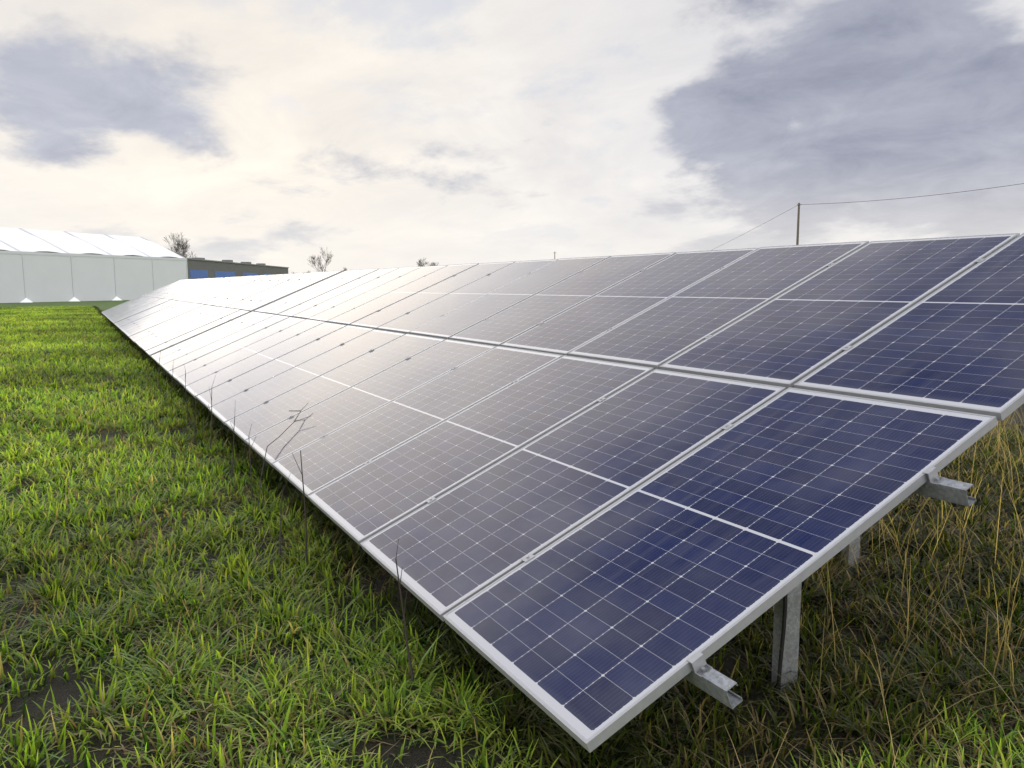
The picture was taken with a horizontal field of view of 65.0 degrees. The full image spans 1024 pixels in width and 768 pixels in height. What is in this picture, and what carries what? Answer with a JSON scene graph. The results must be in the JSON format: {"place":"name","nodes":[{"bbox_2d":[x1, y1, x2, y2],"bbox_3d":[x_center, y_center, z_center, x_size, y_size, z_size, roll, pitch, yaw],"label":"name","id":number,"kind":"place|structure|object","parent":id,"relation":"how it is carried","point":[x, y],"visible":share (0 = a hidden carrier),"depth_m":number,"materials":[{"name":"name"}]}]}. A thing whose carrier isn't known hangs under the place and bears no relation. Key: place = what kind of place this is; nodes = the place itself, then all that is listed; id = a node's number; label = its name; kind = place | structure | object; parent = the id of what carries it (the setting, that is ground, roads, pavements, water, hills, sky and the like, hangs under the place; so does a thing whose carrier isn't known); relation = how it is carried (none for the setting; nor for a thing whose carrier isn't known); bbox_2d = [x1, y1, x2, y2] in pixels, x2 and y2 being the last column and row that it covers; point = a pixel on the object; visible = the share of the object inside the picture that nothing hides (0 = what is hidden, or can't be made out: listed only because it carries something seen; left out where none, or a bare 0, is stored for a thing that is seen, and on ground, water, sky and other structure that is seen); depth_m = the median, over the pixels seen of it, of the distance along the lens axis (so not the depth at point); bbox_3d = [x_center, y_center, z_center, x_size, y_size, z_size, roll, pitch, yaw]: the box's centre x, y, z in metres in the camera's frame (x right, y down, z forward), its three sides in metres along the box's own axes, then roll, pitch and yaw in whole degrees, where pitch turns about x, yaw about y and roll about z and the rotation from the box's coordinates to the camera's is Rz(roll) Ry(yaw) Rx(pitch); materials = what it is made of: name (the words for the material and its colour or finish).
{"place":"outdoors","nodes":[
{"label":"outdoors","id":0,"kind":"place"},
{"bbox_2d":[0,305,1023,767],"bbox_3d":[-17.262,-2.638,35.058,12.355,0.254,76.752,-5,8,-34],"label":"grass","id":1,"kind":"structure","parent":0,"point":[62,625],"depth_m":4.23,"materials":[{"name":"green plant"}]},
{"bbox_2d":[0,300,1023,767],"bbox_3d":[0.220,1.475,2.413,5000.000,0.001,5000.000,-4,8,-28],"label":"ground","id":2,"kind":"structure","parent":0,"point":[66,690],"depth_m":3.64,"materials":[{"name":"green plant"}]},
{"bbox_2d":[0,227,187,302],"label":"tent hall","id":3,"kind":"structure","parent":2,"relation":"on","point":[46,266],"depth_m":92.92,"materials":[{"name":"fabric"}]},
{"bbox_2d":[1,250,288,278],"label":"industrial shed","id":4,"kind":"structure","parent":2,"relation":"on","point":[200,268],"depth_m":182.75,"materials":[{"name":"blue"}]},
{"bbox_2d":[164,232,195,257],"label":"bare tree","id":5,"kind":"object","parent":2,"relation":"on","point":[179,243],"visible":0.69,"depth_m":208.89,"materials":[{"name":"grey plant"}]},
{"bbox_2d":[158,351,414,691],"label":"dry weeds","id":6,"kind":"object","parent":2,"relation":"on","point":[407,646],"visible":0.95,"depth_m":5.10,"materials":[{"name":"grey"}]},
{"bbox_2d":[308,248,332,271],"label":"bare tree","id":7,"kind":"object","parent":2,"relation":"on","point":[328,258],"visible":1,"depth_m":257.37,"materials":[{"name":"grey plant"}]},
{"bbox_2d":[416,258,426,265],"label":"bare tree","id":8,"kind":"object","parent":2,"relation":"on","point":[420,263],"visible":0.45,"depth_m":327.84,"materials":[{"name":"grey plant"}]},
{"bbox_2d":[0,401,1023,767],"bbox_3d":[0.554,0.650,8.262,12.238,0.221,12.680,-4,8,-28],"label":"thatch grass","id":9,"kind":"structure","parent":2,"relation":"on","point":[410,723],"depth_m":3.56,"materials":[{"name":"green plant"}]},
{"bbox_2d":[102,233,1023,752],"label":"solar array","id":10,"kind":"object","parent":2,"relation":"on","point":[602,499],"visible":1,"depth_m":4.36,"materials":[{"name":"blue glass"}]},
{"bbox_2d":[554,183,1023,258],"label":"utility line","id":11,"kind":"object","parent":2,"relation":"on","point":[798,219],"visible":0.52,"depth_m":68.17,"materials":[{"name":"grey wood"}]},
{"bbox_2d":[702,410,1023,767],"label":"dry grass","id":12,"kind":"structure","parent":2,"relation":"on","point":[936,604],"depth_m":3.97,"materials":[{"name":"brown plant"}]},
{"bbox_2d":[0,0,1023,273],"label":"sky","id":13,"kind":"structure","parent":0,"point":[369,134],"materials":[{"name":"white"}]}
]}

